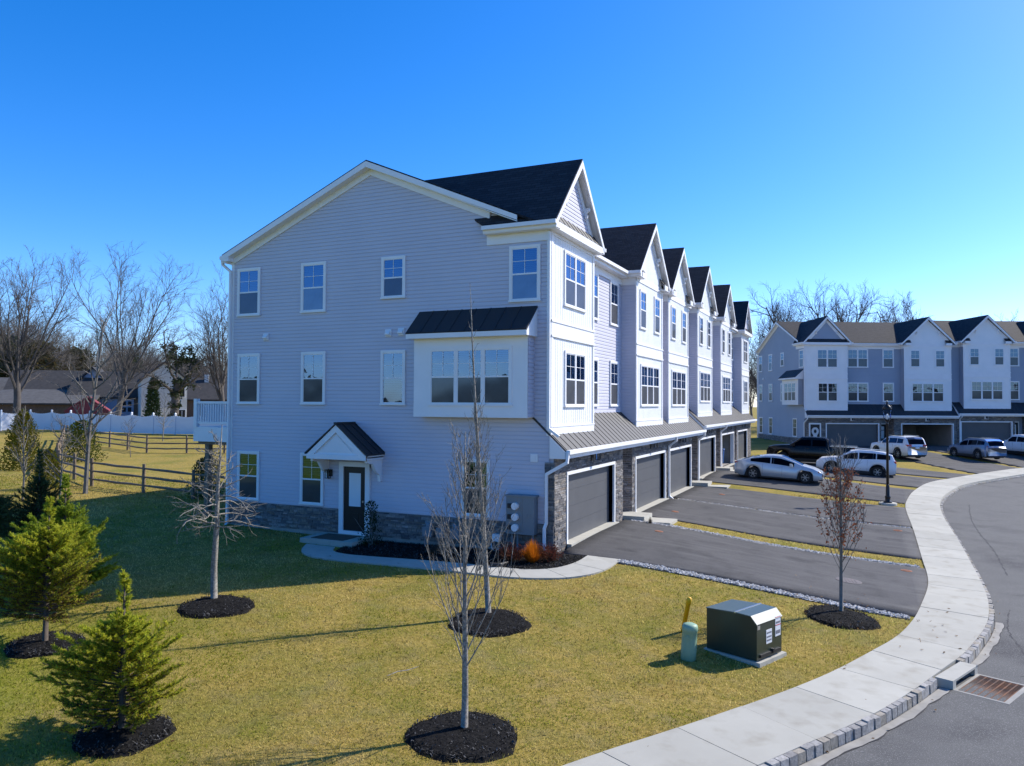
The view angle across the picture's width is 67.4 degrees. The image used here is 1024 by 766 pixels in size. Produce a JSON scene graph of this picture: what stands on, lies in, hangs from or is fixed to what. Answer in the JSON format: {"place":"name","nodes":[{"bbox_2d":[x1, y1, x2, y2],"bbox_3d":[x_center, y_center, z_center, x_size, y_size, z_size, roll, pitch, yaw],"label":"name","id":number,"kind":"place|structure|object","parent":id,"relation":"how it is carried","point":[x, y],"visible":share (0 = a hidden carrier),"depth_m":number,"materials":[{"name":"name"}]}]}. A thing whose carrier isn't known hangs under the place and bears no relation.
{"place":"outdoors","nodes":[
{"label":"outdoors","id":0,"kind":"place"},
{"bbox_2d":[301,544,620,579],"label":"path","id":1,"kind":"structure","parent":0,"point":[588,565],"depth_m":21.89,"materials":[{"name":"concrete"}]},
{"bbox_2d":[0,407,1023,765],"bbox_3d":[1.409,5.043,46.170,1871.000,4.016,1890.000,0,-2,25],"label":"lawn","id":2,"kind":"structure","parent":0,"point":[176,457],"depth_m":15.74,"materials":[{"name":"plant"}]},
{"bbox_2d":[0,408,48,470],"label":"conifer","id":3,"kind":"object","parent":2,"relation":"on","point":[14,441],"visible":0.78,"depth_m":42.23,"materials":[{"name":"green plant"}]},
{"bbox_2d":[5,405,46,498],"bbox_3d":[-19.639,2.880,30.982,1.620,3.976,1.642,0,-2,25],"label":"sapling","id":4,"kind":"object","parent":2,"relation":"on","point":[24,469],"visible":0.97,"depth_m":30.92,"materials":[{"name":"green plant"}]},
{"bbox_2d":[0,447,72,565],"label":"spruce tree","id":5,"kind":"object","parent":2,"relation":"on","point":[42,491],"visible":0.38,"depth_m":20.79,"materials":[{"name":"green plant"}]},
{"bbox_2d":[1,318,77,369],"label":"bare tree","id":6,"kind":"object","parent":2,"relation":"on","point":[64,364],"visible":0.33,"depth_m":118.32,"materials":[{"name":"brown wood"}]},
{"bbox_2d":[0,244,83,413],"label":"bare tree","id":7,"kind":"object","parent":2,"relation":"on","point":[16,378],"visible":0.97,"depth_m":80.40,"materials":[{"name":"plant"}]},
{"bbox_2d":[10,339,73,370],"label":"pine tree","id":8,"kind":"object","parent":2,"relation":"on","point":[44,361],"visible":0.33,"depth_m":117.32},
{"bbox_2d":[22,448,65,488],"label":"conifer","id":9,"kind":"object","parent":2,"relation":"on","point":[55,462],"visible":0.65,"depth_m":34.16,"materials":[{"name":"green plant"}]},
{"bbox_2d":[3,631,85,658],"bbox_3d":[-9.209,5.150,15.120,1.466,0.173,1.453,0,-2,25],"label":"mulch ring","id":10,"kind":"object","parent":2,"relation":"on","point":[37,644],"visible":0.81,"depth_m":14.92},
{"bbox_2d":[0,496,103,640],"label":"spruce tree","id":11,"kind":"object","parent":2,"relation":"on","point":[55,563],"visible":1,"depth_m":14.91,"materials":[{"name":"green plant"}]},
{"bbox_2d":[2,473,121,598],"bbox_3d":[-10.300,3.638,17.806,2.331,3.165,2.394,0,-2,25],"label":"spruce tree","id":12,"kind":"object","parent":2,"relation":"on","point":[65,512],"visible":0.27,"depth_m":17.67,"materials":[{"name":"green plant"}]},
{"bbox_2d":[43,409,83,498],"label":"sapling","id":13,"kind":"object","parent":2,"relation":"on","point":[62,452],"visible":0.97,"depth_m":30.97,"materials":[{"name":"grey plant"}]},
{"bbox_2d":[0,366,128,413],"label":"gabled house","id":14,"kind":"structure","parent":2,"relation":"on","point":[43,395],"depth_m":94.68,"materials":[{"name":"grey"}]},
{"bbox_2d":[58,343,104,370],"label":"pine tree","id":15,"kind":"object","parent":2,"relation":"on","point":[81,359],"visible":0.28,"depth_m":124.23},
{"bbox_2d":[59,420,108,462],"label":"conifer","id":16,"kind":"object","parent":2,"relation":"on","point":[77,429],"visible":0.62,"depth_m":48.37,"materials":[{"name":"green plant"}]},
{"bbox_2d":[64,396,111,414],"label":"patio umbrella","id":17,"kind":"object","parent":2,"relation":"on","point":[87,408],"depth_m":80.94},
{"bbox_2d":[50,298,137,493],"bbox_3d":[-18.095,0.336,33.454,3.394,9.159,3.158,1,-2,-21],"label":"sapling","id":18,"kind":"object","parent":2,"relation":"on","point":[88,435],"visible":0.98,"depth_m":33.45,"materials":[{"name":"brown plant"}]},
{"bbox_2d":[68,372,144,415],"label":"garage house","id":19,"kind":"structure","parent":2,"relation":"on","point":[104,389],"depth_m":96.91,"materials":[{"name":"grey"}]},
{"bbox_2d":[100,399,133,415],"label":"garage door","id":20,"kind":"structure","parent":19,"relation":"in","point":[127,410],"depth_m":96.64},
{"bbox_2d":[27,568,187,733],"bbox_3d":[-5.832,4.124,11.714,1.985,2.614,2.039,0,-2,15],"label":"spruce tree","id":21,"kind":"object","parent":2,"relation":"on","point":[125,639],"visible":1,"depth_m":11.45,"materials":[{"name":"green plant"}]},
{"bbox_2d":[0,409,226,433],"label":"privacy fence","id":22,"kind":"object","parent":2,"relation":"on","point":[145,424],"visible":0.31,"depth_m":72.70,"materials":[{"name":"white plastic"}]},
{"bbox_2d":[29,240,204,415],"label":"bare tree","id":23,"kind":"object","parent":2,"relation":"on","point":[151,335],"visible":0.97,"depth_m":76.87,"materials":[{"name":"plant"}]},
{"bbox_2d":[72,715,176,759],"bbox_3d":[-5.910,5.300,11.623,1.442,0.161,1.456,0,-2,25],"label":"mulch ring","id":24,"kind":"object","parent":2,"relation":"on","point":[125,733],"visible":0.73,"depth_m":11.36,"materials":[{"name":"wood"}]},
{"bbox_2d":[57,450,225,498],"bbox_3d":[-17.792,4.469,35.516,14.673,2.126,1.710,-1,-2,31],"label":"split rail fence","id":25,"kind":"object","parent":2,"relation":"on","point":[92,471],"visible":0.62,"depth_m":34.60,"materials":[{"name":"brown wood"}]},
{"bbox_2d":[66,425,225,452],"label":"split rail fence","id":26,"kind":"object","parent":2,"relation":"on","point":[147,443],"visible":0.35,"depth_m":56.43,"materials":[{"name":"brown wood"}]},
{"bbox_2d":[138,377,162,416],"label":"conifer","id":27,"kind":"object","parent":2,"relation":"on","point":[152,396],"visible":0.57,"depth_m":83.70,"materials":[{"name":"green plant"}]},
{"bbox_2d":[137,361,189,416],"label":"white house","id":28,"kind":"structure","parent":2,"relation":"on","point":[141,398],"depth_m":92.08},
{"bbox_2d":[137,328,209,416],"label":"ivy tree","id":29,"kind":"object","parent":2,"relation":"on","point":[177,389],"visible":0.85,"depth_m":81.22,"materials":[{"name":"plant"}]},
{"bbox_2d":[170,260,228,409],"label":"bare tree","id":30,"kind":"object","parent":2,"relation":"on","point":[220,348],"visible":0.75,"depth_m":85.34,"materials":[{"name":"plant"}]},
{"bbox_2d":[185,456,223,498],"bbox_3d":[-13.510,4.191,34.005,1.736,1.882,1.697,0,-2,25],"label":"shrub","id":31,"kind":"object","parent":2,"relation":"on","point":[202,459],"visible":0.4,"depth_m":33.84,"materials":[{"name":"green plant"}]},
{"bbox_2d":[187,375,226,416],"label":"brick house","id":32,"kind":"structure","parent":2,"relation":"on","point":[206,392],"depth_m":112.50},
{"bbox_2d":[176,595,254,618],"bbox_3d":[-6.810,5.176,17.764,1.788,0.174,1.775,0,-2,25],"label":"mulch ring","id":33,"kind":"object","parent":2,"relation":"on","point":[212,605],"visible":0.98,"depth_m":17.54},
{"bbox_2d":[168,428,266,598],"bbox_3d":[-7.139,3.140,18.115,2.247,4.302,2.276,0,-2,5],"label":"sapling","id":34,"kind":"object","parent":33,"relation":"on","point":[214,562],"visible":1,"depth_m":18.25,"materials":[{"name":"brown plant"}]},
{"bbox_2d":[300,532,372,547],"bbox_3d":[-5.838,5.331,25.617,2.100,0.405,1.230,0,-2,25],"label":"stoop","id":35,"kind":"object","parent":2,"relation":"on","point":[333,539],"visible":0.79,"depth_m":25.28,"materials":[{"name":"concrete"}]},
{"bbox_2d":[403,711,515,763],"bbox_3d":[-0.740,5.438,11.871,1.869,0.170,1.808,0,-2,25],"label":"mulch ring","id":36,"kind":"object","parent":2,"relation":"on","point":[454,739],"visible":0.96,"depth_m":11.62,"materials":[{"name":"wood"}]},
{"bbox_2d":[417,421,517,727],"bbox_3d":[-0.694,3.063,11.970,1.702,5.004,1.728,0,-2,25],"label":"sapling","id":37,"kind":"object","parent":36,"relation":"on","point":[465,662],"visible":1,"depth_m":12.01,"materials":[{"name":"brown plant"}]},
{"bbox_2d":[335,540,585,568],"bbox_3d":[-1.774,5.244,23.349,7.780,0.262,2.300,0,-2,25],"label":"mulch bed","id":38,"kind":"object","parent":2,"relation":"on","point":[421,550],"visible":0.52,"depth_m":23.28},
{"bbox_2d":[355,500,386,545],"bbox_3d":[-4.498,4.589,24.930,1.033,1.553,0.757,-1,-2,34],"label":"shrub","id":39,"kind":"object","parent":38,"relation":"on","point":[375,527],"visible":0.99,"depth_m":24.92,"materials":[{"name":"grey plant"}]},
{"bbox_2d":[494,542,524,560],"bbox_3d":[-0.080,4.946,22.385,1.018,0.672,0.959,0,-2,25],"label":"twiggy shrub","id":40,"kind":"object","parent":38,"relation":"on","point":[517,552],"visible":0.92,"depth_m":22.31,"materials":[{"name":"plant"}]},
{"bbox_2d":[193,159,756,553],"bbox_3d":[3.648,-0.193,45.832,15.620,14.030,45.120,0,-2,25],"label":"townhouse row","id":41,"kind":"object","parent":2,"relation":"on","point":[611,365],"visible":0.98,"depth_m":26.26,"materials":[{"name":"plastic"}]},
{"bbox_2d":[236,353,259,403],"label":"window","id":42,"kind":"structure","parent":41,"relation":"in","point":[248,364],"depth_m":28.25,"materials":[{"name":"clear glass"}]},
{"bbox_2d":[236,450,259,500],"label":"window","id":43,"kind":"structure","parent":41,"relation":"in","point":[249,485],"depth_m":28.12,"materials":[{"name":"green glass"}]},
{"bbox_2d":[236,267,260,316],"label":"window","id":44,"kind":"structure","parent":41,"relation":"in","point":[248,279],"depth_m":28.35,"materials":[{"name":"blue glass"}]},
{"bbox_2d":[299,452,323,505],"bbox_3d":[-7.027,3.361,26.916,1.060,1.820,0.070,0,-2,25],"label":"window","id":45,"kind":"structure","parent":41,"relation":"in","point":[311,475],"depth_m":26.93,"materials":[{"name":"clear glass"}]},
{"bbox_2d":[300,351,325,404],"bbox_3d":[-7.000,-0.172,27.006,1.100,1.870,0.070,0,-2,25],"label":"window","id":46,"kind":"structure","parent":41,"relation":"in","point":[313,364],"depth_m":27.00,"materials":[{"name":"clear glass"}]},
{"bbox_2d":[300,261,326,312],"bbox_3d":[-7.015,-3.376,27.107,1.130,1.780,0.070,0,-2,25],"label":"window","id":47,"kind":"structure","parent":41,"relation":"in","point":[313,274],"depth_m":27.11,"materials":[{"name":"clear glass"}]},
{"bbox_2d":[338,461,370,535],"bbox_3d":[-5.360,3.919,26.127,1.260,2.460,0.120,0,-2,25],"label":"front door","id":48,"kind":"structure","parent":41,"relation":"in","point":[354,477],"depth_m":26.14,"materials":[{"name":"black"}]},
{"bbox_2d":[379,350,405,404],"bbox_3d":[-3.979,-0.179,25.617,1.010,1.840,0.070,0,-2,25],"label":"window","id":49,"kind":"structure","parent":41,"relation":"in","point":[392,362],"depth_m":25.62,"materials":[{"name":"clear glass"}]},
{"bbox_2d":[380,255,405,298],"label":"window","id":50,"kind":"structure","parent":41,"relation":"in","point":[393,268],"depth_m":25.71,"materials":[{"name":"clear glass"}]},
{"bbox_2d":[427,346,512,405],"bbox_3d":[-1.332,-0.207,23.869,2.960,1.830,0.070,0,-2,25],"label":"window","id":51,"kind":"structure","parent":41,"relation":"in","point":[449,370],"depth_m":23.87,"materials":[{"name":"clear glass"}]},
{"bbox_2d":[460,458,490,517],"bbox_3d":[-1.149,3.299,24.214,1.040,1.820,0.070,0,-2,25],"label":"window","id":52,"kind":"structure","parent":41,"relation":"in","point":[487,468],"depth_m":24.23,"materials":[{"name":"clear glass"}]},
{"bbox_2d":[508,244,540,302],"bbox_3d":[0.389,-3.384,23.701,1.090,1.750,0.070,0,-2,25],"label":"window","id":53,"kind":"structure","parent":41,"relation":"in","point":[524,260],"depth_m":23.70,"materials":[{"name":"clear glass"}]},
{"bbox_2d":[563,249,586,312],"bbox_3d":[2.098,-3.318,25.286,0.070,1.800,2.080,0,-2,25],"label":"window","id":54,"kind":"structure","parent":41,"relation":"in","point":[574,265],"depth_m":25.22,"materials":[{"name":"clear glass"}]},
{"bbox_2d":[564,350,586,406],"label":"window","id":55,"kind":"structure","parent":41,"relation":"in","point":[574,362],"depth_m":25.16,"materials":[{"name":"clear glass"}]},
{"bbox_2d":[566,461,614,548],"bbox_3d":[2.677,4.102,26.378,0.252,2.490,5.100,0,-2,25],"label":"garage door","id":56,"kind":"structure","parent":41,"relation":"in","point":[587,491],"depth_m":26.51,"materials":[{"name":"metal"}]},
{"bbox_2d":[609,280,618,326],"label":"window","id":57,"kind":"structure","parent":41,"relation":"in","point":[614,287],"depth_m":31.29,"materials":[{"name":"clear glass"}]},
{"bbox_2d":[609,360,618,405],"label":"window","id":58,"kind":"structure","parent":41,"relation":"in","point":[613,365],"depth_m":31.15,"materials":[{"name":"clear glass"}]},
{"bbox_2d":[639,289,646,330],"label":"window","id":59,"kind":"structure","parent":41,"relation":"in","point":[643,294],"depth_m":33.03,"materials":[{"name":"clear glass"}]},
{"bbox_2d":[640,364,659,405],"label":"window","id":60,"kind":"structure","parent":41,"relation":"in","point":[649,374],"depth_m":33.86,"materials":[{"name":"clear glass"}]},
{"bbox_2d":[634,450,665,511],"bbox_3d":[6.002,4.313,33.607,0.252,2.490,5.220,0,-2,25],"label":"garage door","id":61,"kind":"structure","parent":41,"relation":"in","point":[648,486],"depth_m":33.87,"materials":[{"name":"metal"}]},
{"bbox_2d":[671,369,685,405],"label":"window","id":62,"kind":"structure","parent":41,"relation":"in","point":[678,378],"depth_m":39.11,"materials":[{"name":"clear glass"}]},
{"bbox_2d":[670,444,691,493],"bbox_3d":[8.440,4.467,38.906,0.252,2.490,5.150,0,-2,25],"label":"garage door","id":63,"kind":"structure","parent":41,"relation":"in","point":[678,455],"depth_m":39.50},
{"bbox_2d":[700,371,710,401],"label":"window","id":64,"kind":"structure","parent":41,"relation":"in","point":[705,377],"depth_m":45.74,"materials":[{"name":"clear glass"}]},
{"bbox_2d":[700,435,714,475],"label":"garage door","id":65,"kind":"structure","parent":41,"relation":"in","point":[706,448],"depth_m":46.25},
{"bbox_2d":[448,608,531,637],"bbox_3d":[-0.499,5.383,17.293,1.939,0.201,1.923,0,-2,25],"label":"mulch ring","id":66,"kind":"object","parent":2,"relation":"on","point":[505,621],"visible":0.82,"depth_m":17.04,"materials":[{"name":"wood"}]},
{"bbox_2d":[458,290,511,612],"bbox_3d":[-0.701,1.571,17.946,1.175,7.855,0.998,1,-2,-27],"label":"sapling","id":67,"kind":"object","parent":66,"relation":"on","point":[485,565],"visible":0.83,"depth_m":17.86,"materials":[{"name":"brown plant"}]},
{"bbox_2d":[622,511,676,524],"bbox_3d":[4.817,5.377,30.058,3.050,0.500,1.200,0,-2,25],"label":"stoop","id":68,"kind":"object","parent":2,"relation":"on","point":[630,515],"visible":0.32,"depth_m":29.65,"materials":[{"name":"concrete"}]},
{"bbox_2d":[681,622,697,661],"bbox_3d":[3.595,5.289,15.590,0.320,0.830,0.325,3,0,25],"label":"telecom pedestal","id":69,"kind":"object","parent":2,"relation":"on","point":[689,642],"visible":0.95,"depth_m":15.46,"materials":[{"name":"green plastic"}]},
{"bbox_2d":[704,599,786,667],"bbox_3d":[4.867,5.244,16.061,1.060,1.135,1.300,2,-2,-42],"label":"transformer box","id":70,"kind":"object","parent":2,"relation":"on","point":[749,633],"visible":0.98,"depth_m":15.73,"materials":[{"name":"metal"}]},
{"bbox_2d":[617,559,910,619],"bbox_3d":[6.448,5.465,20.629,7.568,0.749,0.502,0,-2,25],"label":"gravel strip","id":71,"kind":"object","parent":2,"relation":"on","point":[780,591],"visible":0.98,"depth_m":20.45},
{"bbox_2d":[749,299,800,399],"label":"bare tree","id":72,"kind":"object","parent":2,"relation":"on","point":[753,378],"visible":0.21,"depth_m":94.26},
{"bbox_2d":[639,521,919,567],"bbox_3d":[9.037,5.708,27.381,9.750,0.991,0.440,0,-2,25],"label":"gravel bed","id":73,"kind":"object","parent":2,"relation":"on","point":[790,548],"visible":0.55,"depth_m":26.98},
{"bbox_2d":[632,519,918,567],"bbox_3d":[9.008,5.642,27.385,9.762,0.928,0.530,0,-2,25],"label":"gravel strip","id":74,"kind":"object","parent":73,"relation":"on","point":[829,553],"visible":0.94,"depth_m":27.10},
{"bbox_2d":[747,280,885,345],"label":"bare tree","id":75,"kind":"object","parent":2,"relation":"on","point":[836,312],"visible":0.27,"depth_m":103.61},
{"bbox_2d":[804,605,880,629],"bbox_3d":[7.982,5.677,18.561,1.797,0.235,1.773,0,-2,25],"label":"mulch ring","id":76,"kind":"object","parent":2,"relation":"on","point":[838,614],"visible":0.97,"depth_m":18.31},
{"bbox_2d":[3,540,878,760],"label":"mulch chips","id":77,"kind":"object","parent":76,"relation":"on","point":[377,555],"visible":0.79,"depth_m":17.16,"materials":[{"name":"wood"}]},
{"bbox_2d":[815,434,873,610],"bbox_3d":[8.133,3.517,18.911,1.312,4.560,1.642,0,-2,14],"label":"sapling","id":78,"kind":"object","parent":76,"relation":"on","point":[846,484],"visible":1,"depth_m":18.89,"materials":[{"name":"brown plant"}]},
{"bbox_2d":[782,276,912,321],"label":"bare tree","id":79,"kind":"object","parent":2,"relation":"on","point":[862,313],"visible":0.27,"depth_m":107.53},
{"bbox_2d":[879,401,896,505],"bbox_3d":[18.747,3.563,38.348,0.840,5.400,0.840,0,-2,25],"label":"street lamp","id":80,"kind":"object","parent":2,"relation":"on","point":[888,502],"visible":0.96,"depth_m":38.29,"materials":[{"name":"metal"}]},
{"bbox_2d":[754,315,1023,445],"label":"townhouse row","id":81,"kind":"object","parent":2,"relation":"on","point":[937,383],"visible":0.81,"depth_m":73.51,"materials":[{"name":"white"}]},
{"bbox_2d":[816,349,837,367],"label":"window","id":82,"kind":"structure","parent":81,"relation":"in","point":[826,358],"depth_m":73.07,"materials":[{"name":"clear glass"}]},
{"bbox_2d":[817,382,837,401],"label":"window","id":83,"kind":"structure","parent":81,"relation":"in","point":[826,392],"depth_m":73.00,"materials":[{"name":"clear glass"}]},
{"bbox_2d":[826,423,879,445],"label":"garage door","id":84,"kind":"structure","parent":81,"relation":"in","point":[857,434],"depth_m":73.02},
{"bbox_2d":[847,349,868,367],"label":"window","id":85,"kind":"structure","parent":81,"relation":"in","point":[856,358],"depth_m":73.79,"materials":[{"name":"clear glass"}]},
{"bbox_2d":[848,382,868,401],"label":"window","id":86,"kind":"structure","parent":81,"relation":"in","point":[857,391],"depth_m":73.72,"materials":[{"name":"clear glass"}]},
{"bbox_2d":[911,383,944,401],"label":"window","id":87,"kind":"structure","parent":81,"relation":"in","point":[920,392],"depth_m":73.27,"materials":[{"name":"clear glass"}]},
{"bbox_2d":[961,421,1012,441],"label":"garage door","id":88,"kind":"structure","parent":81,"relation":"in","point":[1001,430],"depth_m":73.41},
{"bbox_2d":[971,381,1003,399],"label":"window","id":89,"kind":"structure","parent":81,"relation":"in","point":[980,390],"depth_m":73.45,"materials":[{"name":"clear glass"}]},
{"bbox_2d":[872,291,931,321],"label":"bare tree","id":90,"kind":"object","parent":2,"relation":"on","point":[905,311],"visible":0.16,"depth_m":102.71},
{"bbox_2d":[0,0,1023,406],"label":"sky","id":91,"kind":"structure","parent":0,"point":[775,143],"materials":[{"name":"blue"}]},
{"bbox_2d":[562,520,927,616],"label":"driveway","id":92,"kind":"structure","parent":0,"point":[890,587],"depth_m":23.41,"materials":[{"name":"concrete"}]},
{"bbox_2d":[642,498,921,559],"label":"driveway","id":93,"kind":"structure","parent":0,"point":[882,540],"depth_m":30.71,"materials":[{"name":"asphalt"}]},
{"bbox_2d":[673,486,911,527],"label":"driveway","id":94,"kind":"structure","parent":0,"point":[878,514],"depth_m":36.70,"materials":[{"name":"asphalt"}]},
{"bbox_2d":[563,468,1023,765],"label":"sidewalk","id":95,"kind":"structure","parent":0,"point":[762,731],"depth_m":14.41,"materials":[{"name":"concrete"}]},
{"bbox_2d":[701,470,913,503],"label":"driveway","id":96,"kind":"structure","parent":0,"point":[878,493],"depth_m":42.31,"materials":[{"name":"asphalt"}]},
{"bbox_2d":[734,454,823,483],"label":"sedan","id":97,"kind":"object","parent":96,"relation":"on","point":[778,466],"visible":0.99,"depth_m":43.44,"materials":[{"name":"silver metal"}]},
{"bbox_2d":[730,464,942,487],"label":"driveway","id":98,"kind":"structure","parent":0,"point":[907,481],"depth_m":47.58,"materials":[{"name":"asphalt"}]},
{"bbox_2d":[816,448,896,476],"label":"suv","id":99,"kind":"object","parent":98,"relation":"on","point":[873,463],"visible":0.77,"depth_m":49.31,"materials":[{"name":"white paint"}]},
{"bbox_2d":[750,455,968,478],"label":"driveway","id":100,"kind":"structure","parent":0,"point":[916,472],"depth_m":52.71,"materials":[{"name":"asphalt"}]},
{"bbox_2d":[767,436,858,462],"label":"pickup truck","id":101,"kind":"object","parent":100,"relation":"on","point":[808,449],"visible":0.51,"depth_m":55.12,"materials":[{"name":"black paint"}]},
{"bbox_2d":[810,477,1023,765],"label":"road","id":102,"kind":"structure","parent":0,"point":[955,728],"depth_m":14.59,"materials":[{"name":"asphalt"}]},
{"bbox_2d":[759,476,1023,765],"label":"kerb","id":103,"kind":"structure","parent":102,"relation":"on","point":[814,749],"depth_m":13.10,"materials":[{"name":"stone"}]},
{"bbox_2d":[800,622,1003,765],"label":"gutter strip","id":104,"kind":"object","parent":102,"relation":"on","point":[913,712],"visible":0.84,"depth_m":13.31,"materials":[{"name":"concrete"}]},
{"bbox_2d":[821,505,1023,765],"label":"road seam","id":105,"kind":"object","parent":102,"relation":"on","point":[960,680],"visible":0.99,"depth_m":16.45,"materials":[{"name":"grey"}]},
{"bbox_2d":[935,661,1023,704],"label":"storm drain","id":106,"kind":"object","parent":102,"relation":"on","point":[950,677],"visible":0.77,"depth_m":14.90,"materials":[{"name":"concrete"}]},
{"bbox_2d":[857,446,1015,473],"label":"driveway","id":107,"kind":"structure","parent":0,"point":[954,463],"depth_m":59.67,"materials":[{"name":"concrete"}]},
{"bbox_2d":[870,435,926,457],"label":"suv","id":108,"kind":"object","parent":107,"relation":"on","point":[908,446],"visible":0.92,"depth_m":60.92,"materials":[{"name":"white paint"}]},
{"bbox_2d":[927,446,1023,467],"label":"driveway","id":109,"kind":"structure","parent":0,"point":[1012,459],"depth_m":63.28,"materials":[{"name":"asphalt"}]},
{"bbox_2d":[947,437,1006,458],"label":"suv","id":110,"kind":"object","parent":109,"relation":"on","point":[982,447],"visible":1,"depth_m":61.87,"materials":[{"name":"blue paint"}]},
{"bbox_2d":[1003,434,1023,453],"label":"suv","id":111,"kind":"object","parent":109,"relation":"on","point":[1014,444],"visible":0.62,"depth_m":65.41,"materials":[{"name":"white paint"}]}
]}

